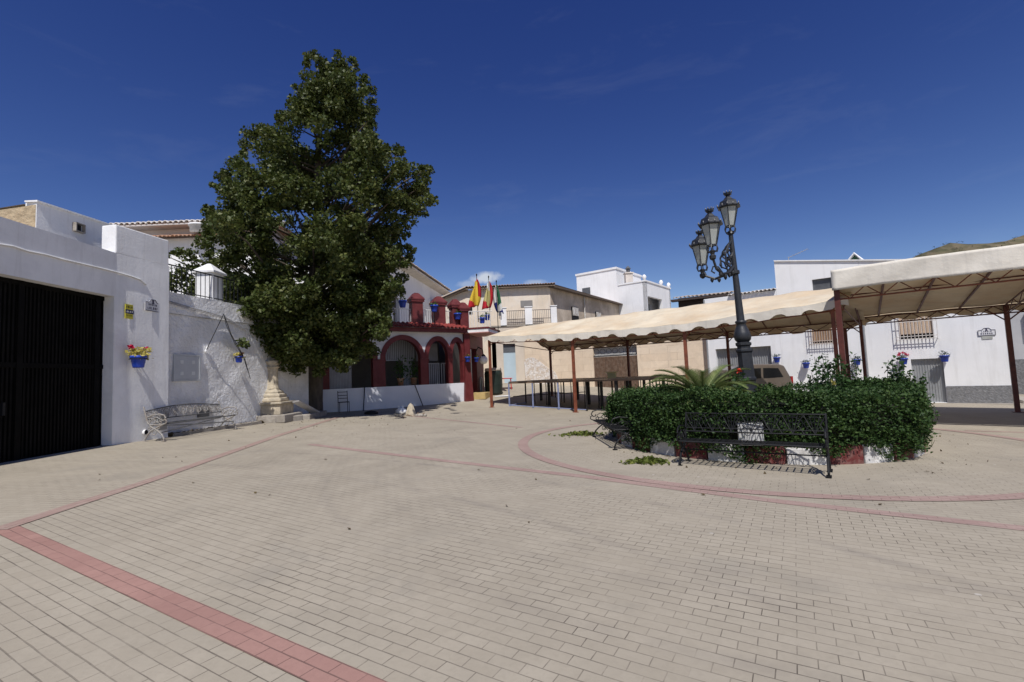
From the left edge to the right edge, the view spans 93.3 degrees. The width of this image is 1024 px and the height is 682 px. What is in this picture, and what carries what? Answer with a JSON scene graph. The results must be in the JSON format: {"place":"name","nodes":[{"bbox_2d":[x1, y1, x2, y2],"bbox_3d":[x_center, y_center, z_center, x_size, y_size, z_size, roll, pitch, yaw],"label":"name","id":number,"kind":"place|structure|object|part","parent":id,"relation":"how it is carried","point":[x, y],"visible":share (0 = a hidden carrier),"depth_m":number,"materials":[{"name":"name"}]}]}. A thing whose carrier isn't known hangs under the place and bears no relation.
{"place":"outdoors","nodes":[
{"label":"outdoors","id":0,"kind":"place"},
{"bbox_2d":[0,381,1023,681],"bbox_3d":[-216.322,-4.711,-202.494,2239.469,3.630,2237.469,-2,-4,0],"label":"plaza paving","id":1,"kind":"structure","parent":0,"point":[428,571],"depth_m":4.23,"materials":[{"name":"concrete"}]},
{"bbox_2d":[0,217,168,462],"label":"garage building","id":2,"kind":"structure","parent":1,"relation":"on","point":[71,379],"depth_m":10.91,"materials":[{"name":"paint"}]},
{"bbox_2d":[0,200,111,247],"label":"house","id":3,"kind":"structure","parent":2,"relation":"on","point":[38,214],"depth_m":11.73,"materials":[{"name":"paint"}]},
{"bbox_2d":[125,304,133,318],"bbox_3d":[-9.564,-0.735,12.089,0.026,0.360,0.262,-2,-4,0],"label":"alarm sign","id":4,"kind":"object","parent":2,"relation":"attached to","point":[129,311],"visible":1,"depth_m":12.07,"materials":[{"name":"yellow plastic"}]},
{"bbox_2d":[125,344,153,367],"bbox_3d":[-9.287,0.377,12.066,0.568,0.582,0.534,0,-5,-28],"label":"flower pot","id":5,"kind":"object","parent":2,"relation":"attached to","point":[139,357],"visible":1,"depth_m":11.93,"materials":[{"name":"blue ceramic"}]},
{"bbox_2d":[145,299,157,311],"bbox_3d":[-9.463,-0.935,12.745,0.036,0.324,0.544,-2,-4,0],"label":"street name tile","id":6,"kind":"object","parent":2,"relation":"attached to","point":[150,305],"visible":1,"depth_m":12.68,"materials":[{"name":"white ceramic"}]},
{"bbox_2d":[0,417,338,528],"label":"red paver line","id":7,"kind":"object","parent":1,"relation":"on","point":[60,509],"visible":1,"depth_m":7.07,"materials":[{"name":"red brick"}]},
{"bbox_2d":[142,401,237,441],"bbox_3d":[-8.855,2.176,13.505,0.659,0.889,2.770,-3,-4,5],"label":"park bench","id":8,"kind":"object","parent":1,"relation":"on","point":[182,410],"visible":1,"depth_m":13.25,"materials":[{"name":"white metal"}]},
{"bbox_2d":[197,405,208,417],"bbox_3d":[-9.260,2.107,14.511,0.030,0.340,0.420,-3,-4,10],"label":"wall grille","id":9,"kind":"object","parent":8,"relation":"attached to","point":[202,415],"depth_m":14.46,"materials":[{"name":"grey metal"}]},
{"bbox_2d":[0,526,386,681],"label":"red paver line","id":10,"kind":"object","parent":1,"relation":"on","point":[295,659],"visible":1,"depth_m":3.22,"materials":[{"name":"red brick"}]},
{"bbox_2d":[168,420,263,436],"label":"weeds","id":11,"kind":"object","parent":1,"relation":"on","point":[170,434],"visible":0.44,"depth_m":13.86,"materials":[{"name":"green plant"}]},
{"bbox_2d":[172,421,261,436],"bbox_3d":[-9.016,2.719,14.844,0.300,0.175,3.453,-3,-4,11],"label":"wall footing","id":12,"kind":"object","parent":1,"relation":"on","point":[219,428],"depth_m":14.65,"materials":[{"name":"concrete"}]},
{"bbox_2d":[168,292,308,432],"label":"garden wall","id":13,"kind":"structure","parent":1,"relation":"on","point":[226,380],"depth_m":15.24,"materials":[{"name":"white paint"}]},
{"bbox_2d":[172,354,200,381],"bbox_3d":[-9.416,0.773,14.003,0.070,0.777,0.930,-3,-4,10],"label":"meter cabinet","id":14,"kind":"object","parent":13,"relation":"attached to","point":[186,367],"visible":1,"depth_m":13.96,"materials":[{"name":"grey metal"}]},
{"bbox_3d":[-9.421,0.773,14.004,0.060,0.677,0.820,-3,-4,10],"label":"door","id":15,"kind":"part","parent":14,"relation":"part of","materials":[{"name":"grey metal"}]},
{"bbox_2d":[169,301,249,376],"bbox_3d":[-9.126,-0.106,14.610,0.481,2.554,3.922,-3,-4,11],"label":"cable bundle","id":16,"kind":"object","parent":13,"relation":"attached to","point":[226,319],"visible":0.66,"depth_m":14.97,"materials":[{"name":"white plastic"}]},
{"bbox_2d":[168,264,283,304],"bbox_3d":[-9.311,-1.623,16.353,0.058,0.950,5.800,-3,-4,10],"label":"terrace railing","id":17,"kind":"object","parent":13,"relation":"on","point":[200,295],"visible":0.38,"depth_m":14.88,"materials":[{"name":"white metal"}]},
{"bbox_2d":[232,352,244,362],"bbox_3d":[-8.959,0.530,15.783,0.369,0.346,0.417,-5,-5,35],"label":"flower pot","id":18,"kind":"object","parent":13,"relation":"attached to","point":[238,357],"visible":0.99,"depth_m":15.73,"materials":[{"name":"blue ceramic"}]},
{"bbox_2d":[256,360,302,422],"bbox_3d":[-8.683,1.810,17.541,1.550,2.220,1.450,-2,-4,0],"label":"stone pedestal","id":19,"kind":"object","parent":1,"relation":"on","point":[277,404],"visible":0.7,"depth_m":17.19,"materials":[{"name":"stone"}]},
{"bbox_2d":[273,415,302,422],"bbox_3d":[-8.091,2.814,17.318,0.360,0.240,1.208,-4,-4,24],"label":"kerb stone","id":20,"kind":"object","parent":1,"relation":"on","point":[297,417],"visible":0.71,"depth_m":17.52,"materials":[{"name":"stone"}]},
{"bbox_2d":[168,49,438,412],"bbox_3d":[-8.174,-4.707,19.564,11.487,15.780,8.338,-2,-4,0],"label":"tree","id":21,"kind":"object","parent":1,"relation":"on","point":[341,253],"visible":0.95,"depth_m":17.96,"materials":[{"name":"green plant"}]},
{"bbox_2d":[302,410,326,419],"bbox_3d":[-7.811,2.939,19.113,0.360,0.240,2.105,-2,-4,-4],"label":"kerb stone","id":22,"kind":"object","parent":1,"relation":"on","point":[307,416],"visible":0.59,"depth_m":18.55,"materials":[{"name":"stone"}]},
{"bbox_2d":[293,400,319,412],"bbox_3d":[-7.835,2.540,18.419,0.161,0.660,1.592,-3,-4,10],"label":"plank","id":23,"kind":"object","parent":22,"relation":"on","point":[305,406],"visible":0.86,"depth_m":18.31,"materials":[{"name":"beige wood"}]},
{"bbox_2d":[337,391,349,412],"bbox_3d":[-7.477,2.692,21.450,0.440,0.952,0.495,0,-5,-29],"label":"chair","id":24,"kind":"object","parent":1,"relation":"on","point":[347,401],"visible":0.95,"depth_m":21.57,"materials":[{"name":"metal"}]},
{"bbox_2d":[364,410,377,414],"bbox_3d":[-5.934,3.010,20.364,0.563,0.163,0.388,-1,-4,-21],"label":"bag","id":25,"kind":"object","parent":1,"relation":"on","point":[371,412],"visible":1,"depth_m":20.27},
{"bbox_2d":[395,407,406,413],"bbox_3d":[-4.718,2.953,20.626,0.483,0.306,0.319,-1,-4,-21],"label":"sack","id":26,"kind":"object","parent":1,"relation":"on","point":[400,410],"visible":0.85,"depth_m":20.54,"materials":[{"name":"white plastic"}]},
{"bbox_2d":[405,403,415,415],"bbox_3d":[-4.103,2.793,19.644,0.456,0.530,0.468,-2,-4,0],"label":"broken stone","id":27,"kind":"object","parent":1,"relation":"on","point":[410,410],"visible":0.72,"depth_m":19.52,"materials":[{"name":"beige stone"}]},
{"bbox_2d":[323,293,499,411],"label":"arcaded building","id":28,"kind":"structure","parent":1,"relation":"on","point":[438,347],"depth_m":25.04,"materials":[{"name":"red paint"}]},
{"bbox_2d":[288,256,451,322],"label":"terrace house","id":29,"kind":"structure","parent":28,"relation":"on","point":[425,285],"depth_m":32.65,"materials":[{"name":"white paint"}]},
{"bbox_2d":[393,298,395,320],"bbox_3d":[-6.760,-1.340,31.069,0.050,2.200,6.091,-3,-4,7],"label":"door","id":30,"kind":"structure","parent":29,"relation":"in","point":[394,311],"depth_m":28.90,"materials":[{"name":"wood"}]},
{"bbox_2d":[391,355,409,385],"bbox_3d":[-5.700,1.486,24.544,0.922,1.562,0.778,0,-5,-27],"label":"potted plant","id":31,"kind":"object","parent":28,"relation":"attached to","point":[401,381],"visible":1,"depth_m":24.46,"materials":[{"name":"green plant"}]},
{"bbox_2d":[397,297,407,307],"bbox_3d":[-5.520,-1.958,24.237,0.545,0.571,0.511,-2,-4,0],"label":"flower pot","id":32,"kind":"object","parent":28,"relation":"attached to","point":[402,303],"visible":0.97,"depth_m":24.09,"materials":[{"name":"blue ceramic"}]},
{"bbox_2d":[405,356,418,384],"bbox_3d":[-5.021,1.393,24.965,0.958,1.782,0.797,-2,-4,-11],"label":"potted plant","id":33,"kind":"object","parent":28,"relation":"attached to","point":[414,380],"visible":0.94,"depth_m":24.86,"materials":[{"name":"green plant"}]},
{"bbox_2d":[430,301,438,311],"bbox_3d":[-4.042,-1.807,25.187,0.520,0.584,0.544,-3,-4,7],"label":"flower pot","id":34,"kind":"object","parent":28,"relation":"attached to","point":[433,307],"visible":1,"depth_m":25.06,"materials":[{"name":"blue ceramic"}]},
{"bbox_2d":[454,311,461,319],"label":"flower pot","id":35,"kind":"object","parent":28,"relation":"attached to","point":[457,315],"visible":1,"depth_m":25.75,"materials":[{"name":"blue ceramic"}]},
{"bbox_2d":[463,354,470,361],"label":"flower pot","id":36,"kind":"object","parent":28,"relation":"attached to","point":[467,359],"visible":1,"depth_m":25.52,"materials":[{"name":"blue ceramic"}]},
{"bbox_2d":[468,274,480,321],"bbox_3d":[-2.058,-2.360,26.419,0.778,2.680,0.323,-2,-4,0],"label":"flag","id":37,"kind":"object","parent":28,"relation":"attached to","point":[475,299],"visible":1,"depth_m":26.39,"materials":[{"name":"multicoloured fabric"}]},
{"bbox_2d":[475,347,487,363],"bbox_3d":[-1.683,0.806,27.173,0.468,1.017,0.825,0,-5,-28],"label":"wall lamp","id":38,"kind":"object","parent":28,"relation":"attached to","point":[483,359],"visible":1,"depth_m":26.86,"materials":[{"name":"white glass"}]},
{"bbox_2d":[478,315,484,323],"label":"flower pot","id":39,"kind":"object","parent":28,"relation":"attached to","point":[482,319],"visible":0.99,"depth_m":26.04,"materials":[{"name":"blue ceramic"}]},
{"bbox_2d":[482,275,492,320],"bbox_3d":[-1.358,-2.122,26.702,0.682,3.030,0.321,-2,-4,0],"label":"flag","id":40,"kind":"object","parent":28,"relation":"on","point":[488,300],"visible":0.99,"depth_m":26.71,"materials":[{"name":"multicoloured fabric"}]},
{"bbox_2d":[493,280,503,332],"bbox_3d":[-0.753,-1.915,26.982,0.577,3.030,0.323,-2,-4,0],"label":"flag","id":41,"kind":"object","parent":28,"relation":"attached to","point":[496,297],"visible":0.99,"depth_m":27.00,"materials":[{"name":"multicoloured fabric"}]},
{"bbox_2d":[414,416,520,427],"bbox_3d":[-1.886,2.822,17.099,0.160,0.142,6.438,1,-6,-43],"label":"red paver line","id":42,"kind":"object","parent":1,"relation":"on","point":[470,422],"visible":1,"depth_m":16.50,"materials":[{"name":"red brick"}]},
{"bbox_2d":[480,377,482,391],"bbox_3d":[-1.901,2.625,28.632,0.360,0.950,0.360,-2,-4,0],"label":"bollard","id":43,"kind":"object","parent":1,"relation":"on","point":[481,384],"visible":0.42,"depth_m":28.50,"materials":[{"name":"black metal"}]},
{"bbox_2d":[484,368,502,393],"bbox_3d":[-1.085,2.338,28.309,1.060,1.540,1.060,-2,-4,0],"label":"barrel","id":44,"kind":"object","parent":1,"relation":"on","point":[497,385],"visible":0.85,"depth_m":27.90,"materials":[{"name":"green plastic"}]},
{"bbox_2d":[430,282,622,383],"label":"beige building","id":45,"kind":"structure","parent":1,"relation":"on","point":[532,304],"depth_m":36.26,"materials":[{"name":"paint"}]},
{"bbox_2d":[503,344,515,383],"bbox_3d":[-0.155,1.591,33.602,0.950,2.810,0.440,-2,-4,0],"label":"door","id":46,"kind":"structure","parent":45,"relation":"in","point":[508,350],"depth_m":33.77,"materials":[{"name":"metal"}]},
{"bbox_2d":[520,300,532,306],"bbox_3d":[1.091,-2.800,36.264,0.900,0.480,0.050,-2,-4,0],"label":"window","id":47,"kind":"structure","parent":45,"relation":"in","point":[527,302],"depth_m":36.24,"materials":[{"name":"grey glass"}]},
{"bbox_2d":[571,307,578,319],"bbox_3d":[5.162,-2.093,39.410,0.136,1.350,1.100,-5,-5,34],"label":"window","id":48,"kind":"structure","parent":45,"relation":"in","point":[574,310],"depth_m":39.30,"materials":[{"name":"white paint"}]},
{"bbox_2d":[595,312,600,316],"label":"window","id":49,"kind":"structure","parent":45,"relation":"in","point":[597,314],"depth_m":42.95,"materials":[{"name":"white paint"}]},
{"bbox_2d":[99,412,987,529],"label":"fallen leaves","id":50,"kind":"object","parent":1,"relation":"on","point":[595,439],"visible":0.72,"depth_m":8.09,"materials":[{"name":"brown plant"}]},
{"bbox_2d":[548,430,612,437],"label":"clippings","id":51,"kind":"object","parent":1,"relation":"on","point":[582,433],"visible":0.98,"depth_m":12.61,"materials":[{"name":"green plant"}]},
{"bbox_2d":[508,375,685,410],"bbox_3d":[3.903,2.470,22.763,7.400,1.427,4.000,-6,-5,40],"label":"stage","id":52,"kind":"object","parent":1,"relation":"on","point":[626,380],"visible":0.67,"depth_m":22.36,"materials":[{"name":"brown metal"}]},
{"bbox_2d":[605,371,617,377],"bbox_3d":[4.413,1.493,21.383,0.500,0.275,0.300,-6,-5,40],"label":"yellow box","id":53,"kind":"object","parent":52,"relation":"on","point":[611,375],"visible":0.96,"depth_m":21.36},
{"bbox_2d":[590,403,637,449],"bbox_3d":[2.347,1.908,11.206,0.653,0.888,2.220,-2,-4,-2],"label":"park bench","id":54,"kind":"object","parent":1,"relation":"on","point":[618,427],"visible":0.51,"depth_m":10.33,"materials":[{"name":"black paint"}]},
{"bbox_2d":[524,338,707,390],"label":"stone yard wall","id":55,"kind":"structure","parent":1,"relation":"on","point":[647,360],"depth_m":29.95,"materials":[{"name":"beige paint"}]},
{"bbox_2d":[575,266,670,355],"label":"white cube house","id":56,"kind":"structure","parent":1,"relation":"on","point":[629,290],"depth_m":48.08,"materials":[{"name":"paint"}]},
{"bbox_2d":[582,287,589,293],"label":"window","id":57,"kind":"structure","parent":56,"relation":"in","point":[586,290],"depth_m":49.70,"materials":[{"name":"grey glass"}]},
{"bbox_2d":[618,455,675,465],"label":"clippings","id":58,"kind":"object","parent":1,"relation":"on","point":[651,459],"visible":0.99,"depth_m":8.53,"materials":[{"name":"green plant"}]},
{"bbox_2d":[308,444,1023,530],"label":"red paver line","id":59,"kind":"object","parent":1,"relation":"on","point":[946,519],"visible":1,"depth_m":6.14,"materials":[{"name":"red brick"}]},
{"bbox_2d":[484,288,866,412],"bbox_3d":[6.006,0.845,20.690,14.590,4.388,5.420,-6,-5,40],"label":"party tent","id":60,"kind":"object","parent":1,"relation":"on","point":[797,312],"visible":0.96,"depth_m":19.26,"materials":[{"name":"beige fabric"}]},
{"bbox_2d":[703,288,781,373],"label":"white house","id":61,"kind":"structure","parent":1,"relation":"on","point":[765,348],"depth_m":25.32,"materials":[{"name":"paint"}]},
{"bbox_2d":[671,291,733,306],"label":"tile roof shed","id":62,"kind":"structure","parent":61,"relation":"attached to","point":[689,300],"depth_m":30.57,"materials":[{"name":"tile"}]},
{"bbox_2d":[772,354,780,362],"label":"flower pot","id":63,"kind":"object","parent":61,"relation":"attached to","point":[776,358],"visible":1,"depth_m":24.06,"materials":[{"name":"blue ceramic"}]},
{"bbox_2d":[710,364,793,390],"bbox_3d":[10.290,2.016,22.103,4.270,1.830,1.930,-2,-4,0],"label":"van","id":64,"kind":"object","parent":1,"relation":"on","point":[776,374],"visible":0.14,"depth_m":21.34,"materials":[{"name":"brown metal"}]},
{"bbox_3d":[10.632,1.441,21.344,0.740,0.460,0.020,-2,-4,0],"label":"window","id":65,"kind":"part","parent":64,"relation":"part of","materials":[{"name":"black glass"}]},
{"bbox_3d":[11.521,1.400,21.344,0.880,0.450,0.020,-2,-4,0],"label":"window","id":66,"kind":"part","parent":64,"relation":"part of","materials":[{"name":"black glass"}]},
{"bbox_2d":[676,412,832,477],"bbox_3d":[3.891,1.643,7.926,2.212,0.887,0.653,-5,-5,35],"label":"park bench","id":67,"kind":"object","parent":1,"relation":"on","point":[684,449],"visible":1,"depth_m":7.97,"materials":[{"name":"black paint"}]},
{"bbox_2d":[518,422,1023,500],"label":"red paver ring","id":68,"kind":"object","parent":1,"relation":"on","point":[523,446],"visible":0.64,"depth_m":6.38,"materials":[{"name":"red brick"}]},
{"bbox_2d":[617,422,925,464],"bbox_3d":[5.489,2.061,11.067,6.037,1.012,6.037,-2,-4,0],"label":"planter","id":69,"kind":"object","parent":1,"relation":"on","point":[862,454],"visible":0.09,"depth_m":8.25,"materials":[{"name":"red paint"}]},
{"bbox_2d":[645,364,761,403],"bbox_3d":[4.036,0.970,10.103,2.487,0.982,2.204,-2,-4,0],"label":"cycad","id":70,"kind":"object","parent":69,"relation":"in","point":[699,377],"visible":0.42,"depth_m":10.01,"materials":[{"name":"green plant"}]},
{"bbox_2d":[689,190,756,403],"bbox_3d":[5.010,-0.642,11.334,1.402,5.877,1.462,-2,-4,0],"label":"lamp post","id":71,"kind":"object","parent":69,"relation":"in","point":[709,225],"visible":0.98,"depth_m":11.30,"materials":[{"name":"grey metal"}]},
{"bbox_2d":[601,370,939,463],"bbox_3d":[5.479,1.552,11.114,6.725,1.574,6.616,-2,-4,0],"label":"hedge","id":72,"kind":"object","parent":69,"relation":"in","point":[886,412],"visible":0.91,"depth_m":8.44,"materials":[{"name":"green plant"}]},
{"bbox_2d":[729,368,748,401],"bbox_3d":[4.638,1.231,9.832,0.443,1.367,0.466,-2,-4,0],"label":"rose bush","id":73,"kind":"object","parent":72,"relation":"in","point":[734,378],"visible":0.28,"depth_m":9.85,"materials":[{"name":"green plant"}]},
{"bbox_2d":[804,374,841,392],"bbox_3d":[6.046,1.231,9.413,0.620,1.197,0.740,-1,-4,-24],"label":"rose bush","id":74,"kind":"object","parent":72,"relation":"in","point":[817,385],"visible":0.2,"depth_m":9.46,"materials":[{"name":"green plant"}]},
{"bbox_2d":[806,353,850,400],"bbox_3d":[6.781,1.055,10.282,0.902,1.610,0.814,-2,-4,0],"label":"rose bush","id":75,"kind":"object","parent":72,"relation":"in","point":[826,376],"visible":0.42,"depth_m":10.14,"materials":[{"name":"green plant"}]},
{"bbox_2d":[832,352,862,390],"bbox_3d":[7.300,1.036,10.523,0.600,1.636,0.711,-2,-4,0],"label":"rose bush","id":76,"kind":"object","parent":72,"relation":"in","point":[841,364],"visible":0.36,"depth_m":10.59,"materials":[{"name":"green plant"}]},
{"bbox_2d":[882,355,911,383],"bbox_3d":[8.049,1.044,10.118,0.499,1.502,0.662,-4,-4,17],"label":"rose bush","id":77,"kind":"object","parent":72,"relation":"in","point":[900,372],"visible":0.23,"depth_m":10.04,"materials":[{"name":"green plant"}]},
{"bbox_2d":[774,253,862,390],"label":"white house","id":78,"kind":"structure","parent":1,"relation":"on","point":[795,276],"depth_m":23.54,"materials":[{"name":"paint"}]},
{"bbox_2d":[802,358,812,367],"bbox_3d":[14.204,1.080,23.364,0.433,0.470,0.423,-2,-4,0],"label":"flower pot","id":79,"kind":"object","parent":78,"relation":"attached to","point":[805,364],"visible":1,"depth_m":23.26,"materials":[{"name":"blue ceramic"}]},
{"bbox_2d":[808,328,837,345],"bbox_3d":[14.904,-0.476,23.152,1.171,1.344,0.490,-6,-5,40],"label":"window","id":80,"kind":"structure","parent":78,"relation":"in","point":[819,337],"depth_m":23.17,"materials":[{"name":"beige glass"}]},
{"bbox_2d":[851,356,860,364],"bbox_3d":[15.706,0.873,22.077,0.495,0.451,0.392,-2,-4,0],"label":"flower pot","id":81,"kind":"object","parent":78,"relation":"attached to","point":[857,358],"visible":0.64,"depth_m":21.99,"materials":[{"name":"blue ceramic"}]},
{"bbox_2d":[830,244,1023,412],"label":"marquee","id":82,"kind":"object","parent":1,"relation":"on","point":[989,281],"visible":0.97,"depth_m":13.82,"materials":[{"name":"beige fabric"}]},
{"bbox_2d":[858,259,1012,402],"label":"white house","id":83,"kind":"structure","parent":1,"relation":"on","point":[975,368],"depth_m":20.24,"materials":[{"name":"paint"}]},
{"bbox_2d":[897,352,908,363],"bbox_3d":[17.015,0.720,21.029,0.484,0.595,0.417,2,-6,-44],"label":"flower pot","id":84,"kind":"object","parent":83,"relation":"attached to","point":[904,358],"visible":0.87,"depth_m":20.96,"materials":[{"name":"blue ceramic"}]},
{"bbox_2d":[895,316,937,341],"bbox_3d":[17.516,-0.739,20.993,1.378,1.464,0.469,-6,-5,40],"label":"window","id":85,"kind":"structure","parent":83,"relation":"in","point":[921,329],"depth_m":20.95,"materials":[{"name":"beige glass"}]},
{"bbox_2d":[911,358,946,401],"bbox_3d":[17.879,1.687,20.758,1.059,1.857,0.070,-6,-5,40],"label":"door","id":86,"kind":"structure","parent":83,"relation":"in","point":[933,367],"depth_m":20.65,"materials":[{"name":"grey metal"}]},
{"bbox_2d":[938,350,950,361],"bbox_3d":[18.050,0.624,20.126,0.456,0.483,0.436,-1,-4,-24],"label":"flower pot","id":87,"kind":"object","parent":83,"relation":"attached to","point":[944,357],"visible":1,"depth_m":20.07,"materials":[{"name":"blue ceramic"}]},
{"bbox_2d":[978,328,995,338],"bbox_3d":[19.167,-0.306,19.522,0.519,0.452,0.036,-6,-5,40],"label":"street name tile","id":88,"kind":"object","parent":83,"relation":"attached to","point":[984,333],"visible":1,"depth_m":19.52,"materials":[{"name":"white ceramic"}]},
{"bbox_2d":[952,403,1013,403],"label":"house kerb","id":89,"kind":"structure","parent":1,"relation":"on","point":[982,403],"depth_m":19.34,"materials":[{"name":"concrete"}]},
{"bbox_2d":[965,430,1023,432],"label":"red paver line","id":90,"kind":"object","parent":1,"relation":"on","point":[994,431],"visible":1,"depth_m":11.43,"materials":[{"name":"red brick"}]},
{"bbox_2d":[1003,310,1023,393],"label":"grey alley house","id":91,"kind":"structure","parent":1,"relation":"on","point":[1017,324],"depth_m":24.50,"materials":[{"name":"white paint"}]},
{"bbox_2d":[0,0,1023,307],"label":"sky","id":92,"kind":"structure","parent":0,"point":[561,139],"materials":[{"name":"blue"}]},
{"bbox_2d":[914,235,1023,257],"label":"hill","id":93,"kind":"structure","parent":0,"point":[947,248],"depth_m":321.20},
{"bbox_2d":[1019,396,1023,402],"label":"alley pavement","id":94,"kind":"structure","parent":0,"point":[1021,398],"depth_m":19.54,"materials":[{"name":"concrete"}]},
{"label":"terrace floor","id":95,"kind":"structure","parent":0,"visible":0},
{"bbox_2d":[109,219,297,294],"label":"tiled house","id":96,"kind":"structure","parent":95,"relation":"on","point":[178,233],"depth_m":24.41,"materials":[{"name":"white paint"}]},
{"bbox_2d":[192,264,226,300],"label":"terrace pillar","id":97,"kind":"structure","parent":95,"relation":"on","point":[215,287],"depth_m":15.34,"materials":[{"name":"white paint"}]}
]}

